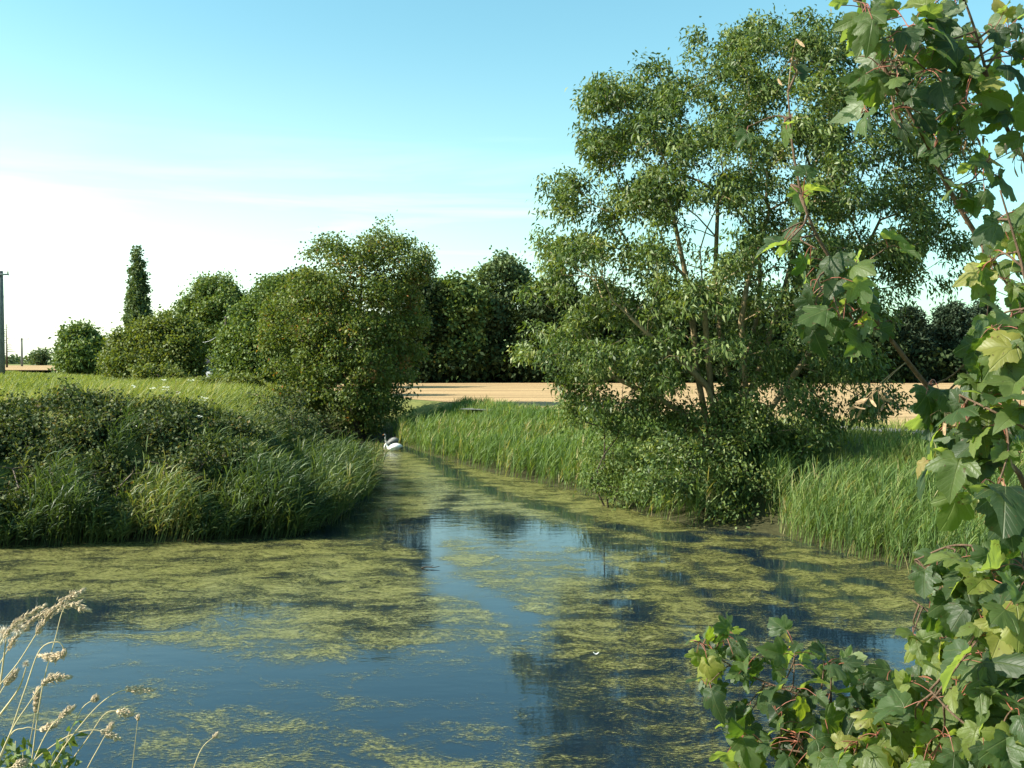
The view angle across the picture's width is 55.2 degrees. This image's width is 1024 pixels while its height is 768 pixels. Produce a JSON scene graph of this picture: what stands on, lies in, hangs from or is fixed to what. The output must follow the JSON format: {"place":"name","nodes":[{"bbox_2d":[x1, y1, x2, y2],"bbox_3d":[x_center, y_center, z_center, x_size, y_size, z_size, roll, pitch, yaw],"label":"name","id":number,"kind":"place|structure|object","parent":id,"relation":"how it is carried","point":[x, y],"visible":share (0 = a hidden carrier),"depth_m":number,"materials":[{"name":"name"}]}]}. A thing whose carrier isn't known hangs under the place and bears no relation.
{"place":"outdoors","nodes":[
{"label":"outdoors","id":0,"kind":"place"},
{"bbox_2d":[5,365,54,369],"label":"distant field","id":1,"kind":"structure","parent":0,"point":[27,367],"depth_m":256.67,"materials":[{"name":"beige plant"}]},
{"bbox_2d":[203,355,216,376],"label":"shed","id":2,"kind":"structure","parent":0,"point":[207,361],"depth_m":85.98,"materials":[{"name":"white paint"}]},
{"bbox_2d":[0,438,976,767],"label":"water","id":3,"kind":"structure","parent":0,"point":[412,690],"depth_m":14.83,"materials":[{"name":"blue liquid"}]},
{"bbox_2d":[0,439,975,767],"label":"floating algae","id":4,"kind":"object","parent":3,"relation":"on","point":[426,493],"visible":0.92,"depth_m":20.07,"materials":[{"name":"green plant"}]},
{"bbox_2d":[383,434,400,444],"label":"swan","id":5,"kind":"object","parent":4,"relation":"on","point":[392,440],"visible":0.93,"depth_m":53.01,"materials":[{"name":"white"}]},
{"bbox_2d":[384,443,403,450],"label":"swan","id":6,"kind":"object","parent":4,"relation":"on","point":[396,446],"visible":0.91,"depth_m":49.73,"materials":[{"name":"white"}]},
{"bbox_2d":[0,362,1022,568],"bbox_3d":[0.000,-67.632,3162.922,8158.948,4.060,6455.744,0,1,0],"label":"ground","id":7,"kind":"structure","parent":0,"point":[761,522],"depth_m":27.79,"materials":[{"name":"green plant"}]},
{"bbox_2d":[0,271,8,374],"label":"electricity pole","id":8,"kind":"object","parent":7,"relation":"on","point":[2,351],"visible":0.88,"depth_m":91.73,"materials":[{"name":"metal"}]},
{"bbox_2d":[4,324,13,366],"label":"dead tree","id":9,"kind":"object","parent":7,"relation":"on","point":[7,351],"visible":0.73,"depth_m":259.70,"materials":[{"name":"wood"}]},
{"bbox_2d":[0,668,20,692],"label":"seeding grass","id":10,"kind":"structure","parent":7,"relation":"on","point":[9,678],"depth_m":2.69,"materials":[{"name":"beige plant"}]},
{"bbox_2d":[0,624,29,715],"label":"grass","id":11,"kind":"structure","parent":7,"relation":"on","point":[26,663],"depth_m":2.71,"materials":[{"name":"beige plant"}]},
{"bbox_2d":[10,758,29,767],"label":"seeding grass","id":12,"kind":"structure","parent":7,"relation":"on","point":[21,763],"depth_m":2.42,"materials":[{"name":"beige plant"}]},
{"bbox_2d":[21,338,22,365],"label":"electricity pole","id":13,"kind":"object","parent":7,"relation":"on","point":[21,352],"visible":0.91,"depth_m":329.58,"materials":[{"name":"wood"}]},
{"bbox_2d":[0,603,48,643],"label":"seeding grass","id":14,"kind":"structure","parent":7,"relation":"on","point":[34,611],"depth_m":2.56,"materials":[{"name":"beige plant"}]},
{"bbox_2d":[5,353,52,363],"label":"distant hedgerow","id":15,"kind":"object","parent":7,"relation":"on","point":[15,360],"visible":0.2,"depth_m":848.24,"materials":[{"name":"green plant"}]},
{"bbox_2d":[0,720,60,757],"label":"seeding grass","id":16,"kind":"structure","parent":7,"relation":"on","point":[45,728],"depth_m":2.57,"materials":[{"name":"beige plant"}]},
{"bbox_2d":[0,641,67,759],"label":"seeding grass","id":17,"kind":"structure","parent":7,"relation":"on","point":[53,657],"depth_m":2.62,"materials":[{"name":"beige plant"}]},
{"bbox_2d":[27,686,41,755],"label":"seeding grass","id":18,"kind":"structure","parent":7,"relation":"on","point":[36,699],"depth_m":2.75,"materials":[{"name":"beige plant"}]},
{"bbox_2d":[0,672,72,756],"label":"seeding grass","id":19,"kind":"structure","parent":7,"relation":"on","point":[56,677],"depth_m":2.52,"materials":[{"name":"beige plant"}]},
{"bbox_2d":[25,346,53,364],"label":"tree","id":20,"kind":"object","parent":7,"relation":"on","point":[40,357],"visible":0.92,"depth_m":418.14,"materials":[{"name":"green plant"}]},
{"bbox_2d":[0,599,82,663],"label":"seeding grass","id":21,"kind":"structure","parent":7,"relation":"on","point":[13,640],"depth_m":2.76,"materials":[{"name":"beige plant"}]},
{"bbox_2d":[0,720,87,767],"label":"weed","id":22,"kind":"object","parent":7,"relation":"on","point":[46,757],"visible":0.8,"depth_m":2.65,"materials":[{"name":"green plant"}]},
{"bbox_2d":[0,587,87,684],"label":"seeding grass","id":23,"kind":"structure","parent":7,"relation":"on","point":[67,598],"depth_m":2.61,"materials":[{"name":"beige plant"}]},
{"bbox_2d":[30,704,75,767],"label":"seeding grass","id":24,"kind":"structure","parent":7,"relation":"on","point":[67,711],"depth_m":2.52,"materials":[{"name":"beige plant"}]},
{"bbox_2d":[0,383,122,519],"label":"bramble bush","id":25,"kind":"object","parent":7,"relation":"on","point":[6,412],"visible":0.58,"depth_m":27.89,"materials":[{"name":"green plant"}]},
{"bbox_2d":[32,600,92,757],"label":"seeding grass","id":26,"kind":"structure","parent":7,"relation":"on","point":[79,606],"depth_m":2.72,"materials":[{"name":"beige plant"}]},
{"bbox_2d":[28,729,121,767],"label":"seeding grass","id":27,"kind":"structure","parent":7,"relation":"on","point":[108,734],"depth_m":2.63,"materials":[{"name":"beige plant"}]},
{"bbox_2d":[47,317,107,375],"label":"hawthorn tree","id":28,"kind":"object","parent":7,"relation":"on","point":[74,347],"visible":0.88,"depth_m":147.56,"materials":[{"name":"green plant"}]},
{"bbox_2d":[60,694,99,767],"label":"seeding grass","id":29,"kind":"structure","parent":7,"relation":"on","point":[95,699],"depth_m":2.72,"materials":[{"name":"beige plant"}]},
{"bbox_2d":[0,376,181,545],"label":"bramble bush","id":30,"kind":"object","parent":7,"relation":"on","point":[84,426],"visible":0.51,"depth_m":27.33,"materials":[{"name":"green plant"}]},
{"bbox_2d":[66,707,134,767],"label":"seeding grass","id":31,"kind":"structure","parent":7,"relation":"on","point":[124,713],"depth_m":2.67,"materials":[{"name":"beige plant"}]},
{"bbox_2d":[87,721,114,767],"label":"seeding grass","id":32,"kind":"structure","parent":7,"relation":"on","point":[110,726],"depth_m":2.81,"materials":[{"name":"beige plant"}]},
{"bbox_2d":[52,685,155,765],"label":"seeding grass","id":33,"kind":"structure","parent":7,"relation":"on","point":[135,689],"depth_m":2.62,"materials":[{"name":"beige plant"}]},
{"bbox_2d":[0,387,242,541],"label":"bramble bush","id":34,"kind":"object","parent":7,"relation":"on","point":[111,467],"visible":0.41,"depth_m":27.43,"materials":[{"name":"green plant"}]},
{"bbox_2d":[0,374,248,415],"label":"tall grass","id":35,"kind":"structure","parent":7,"relation":"on","point":[130,389],"depth_m":32.94,"materials":[{"name":"green plant"}]},
{"bbox_2d":[119,245,153,333],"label":"poplar tree","id":36,"kind":"object","parent":7,"relation":"on","point":[137,299],"visible":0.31,"depth_m":168.68,"materials":[{"name":"green plant"}]},
{"bbox_2d":[132,714,140,767],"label":"seeding grass","id":37,"kind":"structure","parent":7,"relation":"on","point":[138,717],"depth_m":2.92,"materials":[{"name":"beige plant"}]},
{"bbox_2d":[91,304,212,379],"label":"willow shrub","id":38,"kind":"object","parent":7,"relation":"on","point":[160,337],"visible":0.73,"depth_m":74.51,"materials":[{"name":"green plant"}]},
{"bbox_2d":[0,370,311,432],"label":"meadow grass","id":39,"kind":"structure","parent":7,"relation":"on","point":[239,397],"depth_m":46.66,"materials":[{"name":"green plant"}]},
{"bbox_2d":[124,359,195,379],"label":"willow shrub","id":40,"kind":"object","parent":7,"relation":"on","point":[144,371],"visible":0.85,"depth_m":66.47,"materials":[{"name":"green plant"}]},
{"bbox_2d":[0,391,392,547],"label":"reeds","id":41,"kind":"object","parent":7,"relation":"on","point":[282,493],"visible":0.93,"depth_m":25.20,"materials":[{"name":"green plant"}]},
{"bbox_2d":[103,390,289,537],"bbox_3d":[-9.252,2.248,28.093,4.838,4.087,7.452,0,1,0],"label":"bramble bush","id":42,"kind":"object","parent":7,"relation":"on","point":[165,422],"visible":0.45,"depth_m":27.68,"materials":[{"name":"green plant"}]},
{"bbox_2d":[194,731,218,767],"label":"seeding grass","id":43,"kind":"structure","parent":7,"relation":"on","point":[215,735],"depth_m":3.02,"materials":[{"name":"beige plant"}]},
{"bbox_2d":[169,268,248,353],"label":"oak tree","id":44,"kind":"object","parent":7,"relation":"on","point":[207,300],"visible":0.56,"depth_m":109.65,"materials":[{"name":"green plant"}]},
{"bbox_2d":[187,370,270,388],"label":"elder bush","id":45,"kind":"object","parent":7,"relation":"on","point":[242,377],"visible":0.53,"depth_m":55.09,"materials":[{"name":"green plant"}]},
{"bbox_2d":[181,403,295,489],"bbox_3d":[-8.130,2.103,28.704,3.266,2.929,6.275,0,1,0],"label":"bramble bush","id":46,"kind":"object","parent":7,"relation":"on","point":[222,457],"visible":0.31,"depth_m":29.30,"materials":[{"name":"green plant"}]},
{"bbox_2d":[216,434,264,464],"bbox_3d":[-7.578,2.575,28.465,2.732,2.381,3.050,-1,2,-40],"label":"bramble bush","id":47,"kind":"object","parent":7,"relation":"on","point":[234,453],"visible":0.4,"depth_m":27.11,"materials":[{"name":"green plant"}]},
{"bbox_2d":[201,271,323,386],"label":"elm tree","id":48,"kind":"object","parent":7,"relation":"on","point":[236,344],"visible":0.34,"depth_m":70.23,"materials":[{"name":"green plant"}]},
{"bbox_2d":[241,390,313,460],"bbox_3d":[-8.304,1.793,35.899,2.848,3.054,5.361,0,1,0],"label":"bramble bush","id":49,"kind":"object","parent":7,"relation":"on","point":[275,412],"visible":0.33,"depth_m":35.59,"materials":[{"name":"green plant"}]},
{"bbox_2d":[241,380,344,448],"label":"bramble bush","id":50,"kind":"object","parent":7,"relation":"on","point":[309,422],"visible":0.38,"depth_m":40.21,"materials":[{"name":"green plant"}]},
{"bbox_2d":[277,263,355,361],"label":"elm tree","id":51,"kind":"object","parent":7,"relation":"on","point":[325,306],"depth_m":93.30,"materials":[{"name":"green plant"}]},
{"bbox_2d":[250,209,440,439],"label":"field maple tree","id":52,"kind":"object","parent":7,"relation":"on","point":[360,399],"visible":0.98,"depth_m":55.01,"materials":[{"name":"green plant"}]},
{"bbox_2d":[374,274,461,382],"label":"tree","id":53,"kind":"object","parent":7,"relation":"on","point":[432,299],"visible":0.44,"depth_m":116.15,"materials":[{"name":"green plant"}]},
{"bbox_2d":[431,266,494,381],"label":"tree","id":54,"kind":"object","parent":7,"relation":"on","point":[466,314],"visible":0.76,"depth_m":117.40,"materials":[{"name":"green plant"}]},
{"bbox_2d":[471,245,540,381],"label":"poplar tree","id":55,"kind":"object","parent":7,"relation":"on","point":[499,272],"visible":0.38,"depth_m":121.42,"materials":[{"name":"green plant"}]},
{"bbox_2d":[505,267,610,382],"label":"tree","id":56,"kind":"object","parent":7,"relation":"on","point":[543,313],"visible":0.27,"depth_m":117.01,"materials":[{"name":"green plant"}]},
{"bbox_2d":[390,395,828,526],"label":"reeds","id":57,"kind":"object","parent":7,"relation":"on","point":[444,430],"visible":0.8,"depth_m":39.90,"materials":[{"name":"green plant"}]},
{"bbox_2d":[575,288,647,382],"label":"tree","id":58,"kind":"object","parent":7,"relation":"on","point":[617,336],"visible":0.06,"depth_m":117.19,"materials":[{"name":"green plant"}]},
{"bbox_2d":[545,383,687,514],"bbox_3d":[3.138,1.949,30.633,4.295,4.093,4.834,0,1,0],"label":"riverside bush","id":59,"kind":"object","parent":7,"relation":"on","point":[601,473],"visible":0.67,"depth_m":30.31,"materials":[{"name":"green plant"}]},
{"bbox_2d":[328,279,968,382],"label":"wood","id":60,"kind":"object","parent":7,"relation":"on","point":[954,363],"visible":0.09,"depth_m":117.01,"materials":[{"name":"green plant"}]},
{"bbox_2d":[640,294,718,382],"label":"tree","id":61,"kind":"object","parent":7,"relation":"on","point":[688,336],"visible":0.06,"depth_m":117.66,"materials":[{"name":"green plant"}]},
{"bbox_2d":[608,389,840,528],"bbox_3d":[5.946,2.141,28.265,6.558,4.015,5.037,0,1,0],"label":"riverside bush","id":62,"kind":"object","parent":7,"relation":"on","point":[727,455],"visible":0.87,"depth_m":27.27,"materials":[{"name":"green plant"}]},
{"bbox_2d":[695,291,788,382],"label":"tree","id":63,"kind":"object","parent":7,"relation":"on","point":[762,326],"visible":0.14,"depth_m":117.02,"materials":[{"name":"green plant"}]},
{"bbox_2d":[502,3,988,468],"bbox_3d":[7.152,-4.294,29.277,14.941,14.674,9.868,0,1,0],"label":"ash tree","id":64,"kind":"object","parent":7,"relation":"on","point":[656,203],"visible":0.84,"depth_m":27.99,"materials":[{"name":"green plant"}]},
{"bbox_2d":[472,402,1023,490],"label":"verge grass","id":65,"kind":"structure","parent":7,"relation":"on","point":[870,432],"depth_m":30.98,"materials":[{"name":"green plant"}]},
{"bbox_2d":[768,298,842,382],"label":"tree","id":66,"kind":"object","parent":7,"relation":"on","point":[800,374],"visible":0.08,"depth_m":117.40,"materials":[{"name":"green plant"}]},
{"bbox_2d":[684,0,1023,767],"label":"sycamore tree","id":67,"kind":"object","parent":7,"relation":"on","point":[966,694],"visible":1,"depth_m":3.59,"materials":[{"name":"green plant"}]},
{"bbox_2d":[842,310,912,382],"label":"tree","id":68,"kind":"object","parent":7,"relation":"on","point":[876,343],"visible":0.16,"depth_m":115.54,"materials":[{"name":"green plant"}]},
{"bbox_2d":[749,424,1023,572],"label":"reeds","id":69,"kind":"object","parent":7,"relation":"on","point":[850,494],"visible":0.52,"depth_m":23.58,"materials":[{"name":"green plant"}]},
{"bbox_2d":[882,302,942,382],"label":"tree","id":70,"kind":"object","parent":7,"relation":"on","point":[917,326],"visible":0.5,"depth_m":118.19,"materials":[{"name":"leaf"},{"name":"dark bark"}]},
{"bbox_2d":[927,299,975,381],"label":"tree","id":71,"kind":"object","parent":7,"relation":"on","point":[951,320],"visible":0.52,"depth_m":120.62,"materials":[{"name":"leaf"},{"name":"dark bark"}]},
{"bbox_2d":[967,297,1001,322],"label":"tree","id":72,"kind":"object","parent":7,"relation":"on","point":[977,309],"visible":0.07,"depth_m":124.94,"materials":[{"name":"green plant"}]},
{"bbox_2d":[0,0,1023,359],"label":"sky","id":73,"kind":"structure","parent":0,"point":[205,136],"materials":[{"name":"blue"}]},
{"bbox_2d":[334,382,1023,425],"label":"stubble field","id":74,"kind":"structure","parent":0,"point":[529,393],"depth_m":77.18,"materials":[{"name":"beige plant"}]},
{"bbox_2d":[465,408,1020,438],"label":"track","id":75,"kind":"structure","parent":0,"point":[794,424],"depth_m":36.50,"materials":[{"name":"beige soil"}]}
]}

